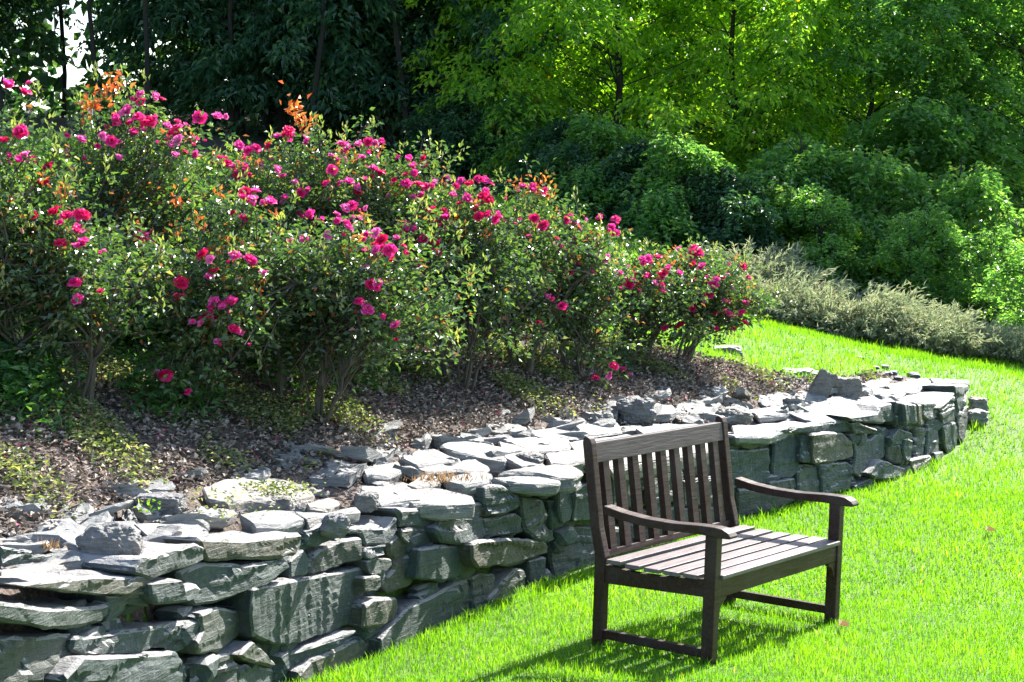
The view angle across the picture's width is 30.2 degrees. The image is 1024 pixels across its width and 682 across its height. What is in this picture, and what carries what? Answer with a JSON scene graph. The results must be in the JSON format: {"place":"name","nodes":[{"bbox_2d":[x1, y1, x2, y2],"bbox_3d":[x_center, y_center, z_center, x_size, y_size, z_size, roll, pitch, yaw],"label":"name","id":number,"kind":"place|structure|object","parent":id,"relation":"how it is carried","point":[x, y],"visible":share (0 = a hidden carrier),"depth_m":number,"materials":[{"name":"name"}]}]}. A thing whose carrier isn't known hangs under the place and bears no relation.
{"place":"outdoors","nodes":[
{"label":"outdoors","id":0,"kind":"place"},
{"bbox_2d":[0,0,920,109],"label":"sky","id":1,"kind":"structure","parent":0,"point":[74,75],"materials":[{"name":"white"}]},
{"bbox_2d":[0,86,1023,681],"bbox_3d":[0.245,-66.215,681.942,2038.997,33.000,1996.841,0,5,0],"label":"lawn","id":2,"kind":"structure","parent":0,"point":[262,138],"depth_m":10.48,"materials":[{"name":"green plant"}]},
{"bbox_2d":[0,0,9,50],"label":"shade tree","id":3,"kind":"object","parent":2,"relation":"on","point":[2,9],"visible":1,"depth_m":27.00,"materials":[{"name":"green plant"}]},
{"bbox_2d":[0,0,58,126],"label":"young tree","id":4,"kind":"object","parent":2,"relation":"on","point":[1,101],"visible":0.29,"depth_m":24.88,"materials":[{"name":"black plant"}]},
{"bbox_2d":[0,0,86,66],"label":"shade tree","id":5,"kind":"object","parent":2,"relation":"on","point":[43,44],"visible":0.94,"depth_m":28.70,"materials":[{"name":"green plant"}]},
{"bbox_2d":[29,0,92,117],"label":"young tree","id":6,"kind":"object","parent":2,"relation":"on","point":[64,68],"visible":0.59,"depth_m":29.93,"materials":[{"name":"black plant"}]},
{"bbox_2d":[75,0,115,129],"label":"young tree","id":7,"kind":"object","parent":2,"relation":"on","point":[91,31],"visible":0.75,"depth_m":25.90,"materials":[{"name":"black plant"}]},
{"bbox_2d":[132,0,204,128],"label":"young tree","id":8,"kind":"object","parent":2,"relation":"on","point":[146,49],"visible":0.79,"depth_m":25.31,"materials":[{"name":"black plant"}]},
{"bbox_2d":[76,0,292,125],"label":"shade tree","id":9,"kind":"object","parent":2,"relation":"on","point":[191,56],"visible":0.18,"depth_m":27.77,"materials":[{"name":"green plant"}]},
{"bbox_2d":[206,0,243,138],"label":"young tree","id":10,"kind":"object","parent":2,"relation":"on","point":[231,39],"visible":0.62,"depth_m":25.79,"materials":[{"name":"black plant"}]},
{"bbox_2d":[93,0,363,134],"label":"shade tree","id":11,"kind":"object","parent":2,"relation":"on","point":[202,64],"visible":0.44,"depth_m":25.91,"materials":[{"name":"green plant"}]},
{"bbox_2d":[141,0,418,146],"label":"shade tree","id":12,"kind":"object","parent":2,"relation":"on","point":[250,48],"visible":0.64,"depth_m":25.63,"materials":[{"name":"green plant"}]},
{"bbox_2d":[273,0,358,153],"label":"young tree","id":13,"kind":"object","parent":2,"relation":"on","point":[318,62],"visible":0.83,"depth_m":24.86,"materials":[{"name":"black plant"}]},
{"bbox_2d":[199,0,506,134],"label":"shade tree","id":14,"kind":"object","parent":2,"relation":"on","point":[217,16],"visible":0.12,"depth_m":25.90,"materials":[{"name":"green plant"}]},
{"bbox_2d":[276,0,491,154],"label":"shade tree","id":15,"kind":"object","parent":2,"relation":"on","point":[391,136],"visible":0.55,"depth_m":25.49,"materials":[{"name":"green plant"}]},
{"bbox_2d":[359,0,425,141],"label":"young tree","id":16,"kind":"object","parent":2,"relation":"on","point":[405,112],"visible":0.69,"depth_m":25.15,"materials":[{"name":"black plant"}]},
{"bbox_2d":[387,86,505,176],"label":"shrub","id":17,"kind":"object","parent":2,"relation":"on","point":[448,123],"visible":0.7,"depth_m":24.36,"materials":[{"name":"green plant"}]},
{"bbox_2d":[313,0,614,129],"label":"shade tree","id":18,"kind":"object","parent":2,"relation":"on","point":[407,18],"visible":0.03,"depth_m":27.16,"materials":[{"name":"green plant"}]},
{"bbox_2d":[0,322,940,631],"bbox_3d":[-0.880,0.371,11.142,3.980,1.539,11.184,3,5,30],"label":"leaf litter","id":19,"kind":"object","parent":2,"relation":"on","point":[656,378],"visible":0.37,"depth_m":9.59,"materials":[{"name":"brown plant"}]},
{"bbox_2d":[0,78,99,338],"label":"rose bush","id":20,"kind":"object","parent":19,"relation":"on","point":[20,130],"visible":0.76,"depth_m":8.43,"materials":[{"name":"green plant"}]},
{"bbox_2d":[0,148,185,408],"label":"rose bush","id":21,"kind":"object","parent":19,"relation":"on","point":[84,308],"visible":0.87,"depth_m":8.52,"materials":[{"name":"green plant"}]},
{"bbox_2d":[3,61,246,346],"bbox_3d":[-2.046,-0.662,9.988,1.296,1.597,1.238,2,5,20],"label":"rose bush","id":22,"kind":"object","parent":19,"relation":"on","point":[142,177],"visible":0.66,"depth_m":9.69,"materials":[{"name":"green plant"}]},
{"bbox_2d":[134,499,160,512],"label":"weed","id":23,"kind":"object","parent":19,"relation":"on","point":[150,506],"visible":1,"depth_m":7.50,"materials":[{"name":"green plant"}]},
{"bbox_2d":[134,491,187,514],"bbox_3d":[-1.423,0.657,7.681,0.202,0.083,0.172,0,5,0],"label":"wedge stone","id":24,"kind":"object","parent":19,"relation":"on","point":[173,503],"visible":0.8,"depth_m":7.62,"materials":[{"name":"grey stone"}]},
{"bbox_2d":[143,127,311,359],"bbox_3d":[-1.613,-0.519,10.574,1.217,1.332,1.084,0,5,0],"label":"rose bush","id":25,"kind":"object","parent":19,"relation":"on","point":[246,169],"visible":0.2,"depth_m":10.45,"materials":[{"name":"green plant"}]},
{"bbox_2d":[111,172,354,405],"bbox_3d":[-1.378,-0.214,9.219,1.072,1.227,1.078,-4,6,-43],"label":"rose bush","id":26,"kind":"object","parent":19,"relation":"on","point":[222,308],"visible":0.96,"depth_m":9.06,"materials":[{"name":"green plant"}]},
{"bbox_2d":[185,486,292,505],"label":"weed","id":27,"kind":"object","parent":19,"relation":"on","point":[214,490],"visible":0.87,"depth_m":7.83,"materials":[{"name":"green plant"}]},
{"bbox_2d":[271,496,291,510],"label":"stone","id":28,"kind":"object","parent":19,"relation":"on","point":[285,502],"visible":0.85,"depth_m":8.17,"materials":[{"name":"grey stone"}]},
{"bbox_2d":[191,80,400,345],"bbox_3d":[-1.229,-0.669,10.966,1.301,1.633,1.247,0,5,0],"label":"rose bush","id":29,"kind":"object","parent":19,"relation":"on","point":[321,202],"visible":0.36,"depth_m":10.68,"materials":[{"name":"green plant"}]},
{"bbox_2d":[221,208,380,403],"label":"rose bush","id":30,"kind":"object","parent":19,"relation":"on","point":[280,359],"visible":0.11,"depth_m":9.74,"materials":[{"name":"green plant"}]},
{"bbox_2d":[0,255,725,446],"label":"weeds","id":31,"kind":"object","parent":19,"relation":"on","point":[25,377],"visible":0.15,"depth_m":8.96,"materials":[{"name":"green plant"}]},
{"bbox_2d":[267,177,494,429],"bbox_3d":[-0.677,-0.171,9.584,1.186,1.322,1.077,0,5,0],"label":"rose bush","id":32,"kind":"object","parent":19,"relation":"on","point":[367,321],"visible":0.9,"depth_m":9.40,"materials":[{"name":"green plant"}]},
{"bbox_2d":[307,107,486,364],"bbox_3d":[-0.742,-0.571,11.129,1.270,1.618,1.272,0,5,0],"label":"rose bush","id":33,"kind":"object","parent":19,"relation":"on","point":[383,208],"visible":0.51,"depth_m":10.85,"materials":[{"name":"green plant"}]},
{"bbox_2d":[0,324,881,517],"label":"ground cover","id":34,"kind":"object","parent":19,"relation":"on","point":[290,426],"visible":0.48,"depth_m":9.44,"materials":[{"name":"green plant"}]},
{"bbox_2d":[394,168,563,391],"bbox_3d":[-0.237,-0.321,10.976,1.078,1.359,1.061,0,5,0],"label":"rose bush","id":35,"kind":"object","parent":19,"relation":"on","point":[501,282],"visible":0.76,"depth_m":10.84,"materials":[{"name":"green plant"}]},
{"bbox_2d":[434,153,624,376],"bbox_3d":[0.062,-0.435,11.690,1.287,1.438,1.218,0,5,0],"label":"rose bush","id":36,"kind":"object","parent":19,"relation":"on","point":[544,229],"visible":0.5,"depth_m":11.47,"materials":[{"name":"green plant"}]},
{"bbox_2d":[507,207,651,387],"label":"rose bush","id":37,"kind":"object","parent":19,"relation":"on","point":[577,332],"visible":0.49,"depth_m":11.81,"materials":[{"name":"green plant"}]},
{"bbox_2d":[594,223,726,382],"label":"rose bush","id":38,"kind":"object","parent":19,"relation":"on","point":[654,282],"visible":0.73,"depth_m":12.57,"materials":[{"name":"green plant"}]},
{"bbox_2d":[648,233,781,363],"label":"rose bush","id":39,"kind":"object","parent":19,"relation":"on","point":[721,308],"visible":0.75,"depth_m":12.92,"materials":[{"name":"green plant"}]},
{"bbox_2d":[808,368,838,398],"bbox_3d":[2.176,0.328,13.307,0.231,0.271,0.076,0,5,0],"label":"leaning stone","id":40,"kind":"object","parent":19,"relation":"on","point":[823,383],"visible":0.87,"depth_m":13.27,"materials":[{"name":"grey stone"}]},
{"bbox_2d":[0,356,969,681],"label":"dry stone wall","id":41,"kind":"structure","parent":2,"relation":"on","point":[290,596],"depth_m":8.56,"materials":[{"name":"grey stone"}]},
{"bbox_2d":[33,535,67,549],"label":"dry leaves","id":42,"kind":"object","parent":41,"relation":"on","point":[55,545],"visible":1,"depth_m":6.80,"materials":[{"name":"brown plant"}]},
{"bbox_2d":[75,521,145,554],"bbox_3d":[-1.453,0.755,6.872,0.246,0.195,0.181,0,5,0],"label":"boulder","id":43,"kind":"object","parent":41,"relation":"on","point":[114,538],"visible":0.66,"depth_m":6.81,"materials":[{"name":"grey stone"}]},
{"bbox_2d":[181,502,279,521],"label":"weed","id":44,"kind":"object","parent":41,"relation":"on","point":[219,510],"visible":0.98,"depth_m":7.69,"materials":[{"name":"green plant"}]},
{"bbox_2d":[239,478,324,496],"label":"weed","id":45,"kind":"object","parent":41,"relation":"on","point":[273,484],"visible":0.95,"depth_m":8.26,"materials":[{"name":"green plant"}]},
{"bbox_2d":[320,513,350,538],"bbox_3d":[-0.750,0.783,8.034,0.132,0.102,0.109,0,5,0],"label":"wedged stone","id":46,"kind":"object","parent":41,"relation":"on","point":[333,525],"visible":1,"depth_m":7.99,"materials":[{"name":"grey stone"}]},
{"bbox_2d":[353,491,378,512],"bbox_3d":[-0.658,0.730,8.568,0.117,0.093,0.092,0,5,0],"label":"stone","id":47,"kind":"object","parent":41,"relation":"on","point":[368,501],"visible":0.91,"depth_m":8.53,"materials":[{"name":"grey stone"}]},
{"bbox_2d":[388,469,500,483],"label":"dry weed","id":48,"kind":"object","parent":41,"relation":"on","point":[440,477],"visible":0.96,"depth_m":9.13,"materials":[{"name":"beige plant"}]},
{"bbox_2d":[516,451,543,463],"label":"stone","id":49,"kind":"object","parent":41,"relation":"on","point":[535,457],"visible":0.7,"depth_m":9.84,"materials":[{"name":"grey stone"}]},
{"bbox_2d":[616,395,656,425],"bbox_3d":[0.747,0.426,11.418,0.249,0.184,0.209,0,5,0],"label":"boulder","id":50,"kind":"object","parent":41,"relation":"on","point":[636,410],"visible":0.89,"depth_m":11.33,"materials":[{"name":"grey stone"}]},
{"bbox_2d":[715,406,753,424],"bbox_3d":[1.400,0.473,12.039,0.281,0.118,0.223,0,5,0],"label":"boulder","id":51,"kind":"object","parent":41,"relation":"on","point":[744,416],"visible":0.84,"depth_m":11.97,"materials":[{"name":"grey stone"}]},
{"bbox_2d":[829,376,862,399],"bbox_3d":[2.351,0.341,13.539,0.277,0.181,0.227,0,5,0],"label":"boulder","id":52,"kind":"object","parent":41,"relation":"on","point":[847,386],"visible":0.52,"depth_m":13.44,"materials":[{"name":"grey stone"}]},
{"bbox_2d":[468,91,551,184],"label":"shrub","id":53,"kind":"object","parent":2,"relation":"on","point":[511,140],"visible":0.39,"depth_m":23.95,"materials":[{"name":"green plant"}]},
{"bbox_2d":[0,0,1023,126],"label":"distant wood","id":54,"kind":"object","parent":2,"relation":"on","point":[26,60],"visible":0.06,"depth_m":34.30,"materials":[{"name":"green plant"}]},
{"bbox_2d":[370,0,669,166],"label":"shade tree","id":55,"kind":"object","parent":2,"relation":"on","point":[478,24],"visible":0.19,"depth_m":24.97,"materials":[{"name":"green plant"}]},
{"bbox_2d":[489,107,616,203],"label":"shrub","id":56,"kind":"object","parent":2,"relation":"on","point":[554,134],"visible":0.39,"depth_m":22.83,"materials":[{"name":"green plant"}]},
{"bbox_2d":[397,0,725,152],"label":"broadleaf tree","id":57,"kind":"object","parent":2,"relation":"on","point":[465,50],"visible":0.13,"depth_m":25.17,"materials":[{"name":"green plant"}]},
{"bbox_2d":[528,110,647,221],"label":"shrub","id":58,"kind":"object","parent":2,"relation":"on","point":[584,127],"visible":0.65,"depth_m":22.34,"materials":[{"name":"green plant"}]},
{"bbox_2d":[412,0,802,193],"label":"broadleaf tree","id":59,"kind":"object","parent":2,"relation":"on","point":[554,107],"visible":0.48,"depth_m":24.00,"materials":[{"name":"green plant"}]},
{"bbox_2d":[559,129,719,231],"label":"shrub","id":60,"kind":"object","parent":2,"relation":"on","point":[633,152],"visible":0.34,"depth_m":22.11,"materials":[{"name":"green plant"}]},
{"bbox_2d":[539,0,803,135],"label":"broadleaf tree","id":61,"kind":"object","parent":2,"relation":"on","point":[712,91],"visible":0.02,"depth_m":30.71,"materials":[{"name":"green plant"}]},
{"bbox_2d":[603,129,747,248],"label":"shrub","id":62,"kind":"object","parent":2,"relation":"on","point":[682,157],"visible":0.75,"depth_m":21.59,"materials":[{"name":"green plant"}]},
{"bbox_2d":[583,415,858,664],"bbox_3d":[0.985,0.931,8.886,0.784,1.004,1.269,5,6,36],"label":"garden bench","id":63,"kind":"object","parent":2,"relation":"on","point":[725,556],"visible":0.97,"depth_m":8.82,"materials":[{"name":"brown wood"}]},
{"bbox_2d":[658,163,791,260],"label":"shrub","id":64,"kind":"object","parent":2,"relation":"on","point":[727,231],"visible":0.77,"depth_m":21.33,"materials":[{"name":"green plant"}]},
{"bbox_2d":[711,345,743,355],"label":"flat stone","id":65,"kind":"object","parent":2,"relation":"on","point":[732,348],"visible":0.52,"depth_m":14.80,"materials":[{"name":"grey stone"}]},
{"bbox_2d":[550,0,923,201],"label":"broadleaf tree","id":66,"kind":"object","parent":2,"relation":"on","point":[756,123],"visible":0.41,"depth_m":24.54,"materials":[{"name":"green plant"}]},
{"bbox_2d":[681,237,820,283],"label":"feathery shrub","id":67,"kind":"object","parent":2,"relation":"on","point":[780,262],"visible":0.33,"depth_m":20.45,"materials":[{"name":"green plant"}]},
{"bbox_2d":[737,187,824,257],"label":"shrub","id":68,"kind":"object","parent":2,"relation":"on","point":[787,242],"visible":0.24,"depth_m":21.50,"materials":[{"name":"green plant"}]},
{"bbox_2d":[712,260,866,311],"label":"feathery shrub","id":69,"kind":"object","parent":2,"relation":"on","point":[794,281],"visible":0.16,"depth_m":19.74,"materials":[{"name":"green plant"}]},
{"bbox_2d":[782,367,817,376],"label":"flat stone","id":70,"kind":"object","parent":2,"relation":"on","point":[805,369],"visible":0.29,"depth_m":14.36,"materials":[{"name":"grey stone"}]},
{"bbox_2d":[739,132,868,264],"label":"shrub","id":71,"kind":"object","parent":2,"relation":"on","point":[814,155],"visible":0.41,"depth_m":22.00,"materials":[{"name":"green plant"}]},
{"bbox_2d":[744,278,866,323],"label":"feathery shrub","id":72,"kind":"object","parent":2,"relation":"on","point":[796,311],"visible":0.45,"depth_m":19.41,"materials":[{"name":"green plant"}]},
{"bbox_2d":[666,0,974,171],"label":"broadleaf tree","id":73,"kind":"object","parent":2,"relation":"on","point":[836,131],"visible":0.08,"depth_m":26.77,"materials":[{"name":"green plant"}]},
{"bbox_2d":[784,185,871,294],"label":"shrub","id":74,"kind":"object","parent":2,"relation":"on","point":[817,253],"visible":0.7,"depth_m":21.12,"materials":[{"name":"green plant"}]},
{"bbox_2d":[838,619,850,626],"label":"fallen leaf","id":75,"kind":"object","parent":2,"relation":"on","point":[843,623],"visible":1,"depth_m":9.00,"materials":[{"name":"beige plant"}]},
{"bbox_2d":[756,274,946,335],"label":"feathery shrub","id":76,"kind":"object","parent":2,"relation":"on","point":[877,299],"visible":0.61,"depth_m":19.21,"materials":[{"name":"green plant"}]},
{"bbox_2d":[813,221,908,294],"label":"shrub","id":77,"kind":"object","parent":2,"relation":"on","point":[855,235],"visible":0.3,"depth_m":21.22,"materials":[{"name":"green plant"}]},
{"bbox_2d":[722,0,1023,212],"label":"dense tree","id":78,"kind":"object","parent":2,"relation":"on","point":[889,137],"visible":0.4,"depth_m":24.46,"materials":[{"name":"green plant"}]},
{"bbox_2d":[792,144,953,292],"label":"shrub","id":79,"kind":"object","parent":2,"relation":"on","point":[860,169],"visible":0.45,"depth_m":21.78,"materials":[{"name":"green plant"}]},
{"bbox_2d":[723,0,1023,158],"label":"dense tree","id":80,"kind":"object","parent":2,"relation":"on","point":[896,90],"visible":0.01,"depth_m":30.12,"materials":[{"name":"green plant"}]},
{"bbox_2d":[799,293,959,341],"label":"feathery shrub","id":81,"kind":"object","parent":2,"relation":"on","point":[850,332],"visible":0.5,"depth_m":19.09,"materials":[{"name":"green plant"}]},
{"bbox_2d":[815,0,1023,240],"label":"dense tree","id":82,"kind":"object","parent":2,"relation":"on","point":[948,55],"visible":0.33,"depth_m":24.09,"materials":[{"name":"green plant"}]},
{"bbox_2d":[823,0,1023,181],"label":"dense tree","id":83,"kind":"object","parent":2,"relation":"on","point":[985,85],"visible":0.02,"depth_m":30.57,"materials":[{"name":"green plant"}]},
{"bbox_2d":[866,202,982,315],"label":"shrub","id":84,"kind":"object","parent":2,"relation":"on","point":[921,276],"visible":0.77,"depth_m":20.77,"materials":[{"name":"green plant"}]},
{"bbox_2d":[852,300,1008,350],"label":"feathery shrub","id":85,"kind":"object","parent":2,"relation":"on","point":[958,324],"visible":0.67,"depth_m":18.91,"materials":[{"name":"green plant"}]},
{"bbox_2d":[851,0,1023,253],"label":"dense tree","id":86,"kind":"object","parent":2,"relation":"on","point":[1012,134],"visible":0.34,"depth_m":24.46,"materials":[{"name":"green plant"}]},
{"bbox_2d":[866,316,1023,357],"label":"feathery shrub","id":87,"kind":"object","parent":2,"relation":"on","point":[969,351],"visible":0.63,"depth_m":18.94,"materials":[{"name":"green plant"}]},
{"bbox_2d":[877,160,1023,307],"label":"shrub","id":88,"kind":"object","parent":2,"relation":"on","point":[984,189],"visible":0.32,"depth_m":21.65,"materials":[{"name":"green plant"}]},
{"bbox_2d":[968,408,988,424],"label":"flat stone","id":89,"kind":"object","parent":2,"relation":"on","point":[975,413],"visible":0.82,"depth_m":15.29,"materials":[{"name":"grey stone"}]},
{"bbox_2d":[968,396,988,410],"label":"end stone","id":90,"kind":"object","parent":2,"relation":"on","point":[978,402],"visible":0.73,"depth_m":15.54,"materials":[{"name":"grey stone"}]},
{"bbox_2d":[938,222,1023,326],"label":"shrub","id":91,"kind":"object","parent":2,"relation":"on","point":[976,273],"visible":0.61,"depth_m":20.82,"materials":[{"name":"green plant"}]},
{"bbox_2d":[985,526,994,530],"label":"fallen leaf","id":92,"kind":"object","parent":2,"relation":"on","point":[990,528],"visible":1,"depth_m":11.29,"materials":[{"name":"beige plant"}]},
{"bbox_2d":[962,319,1023,361],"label":"feathery shrub","id":93,"kind":"object","parent":2,"relation":"on","point":[1014,354],"visible":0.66,"depth_m":18.95,"materials":[{"name":"green plant"}]},
{"bbox_2d":[972,241,1023,333],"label":"shrub","id":94,"kind":"object","parent":2,"relation":"on","point":[1010,284],"visible":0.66,"depth_m":19.65,"materials":[{"name":"green plant"}]},
{"bbox_2d":[974,0,1023,182],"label":"dense tree","id":95,"kind":"object","parent":2,"relation":"on","point":[1021,120],"visible":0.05,"depth_m":27.26,"materials":[{"name":"green plant"}]},
{"bbox_2d":[992,323,1023,362],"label":"feathery shrub","id":96,"kind":"object","parent":2,"relation":"on","point":[1020,358],"visible":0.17,"depth_m":19.04,"materials":[{"name":"green plant"}]}
]}

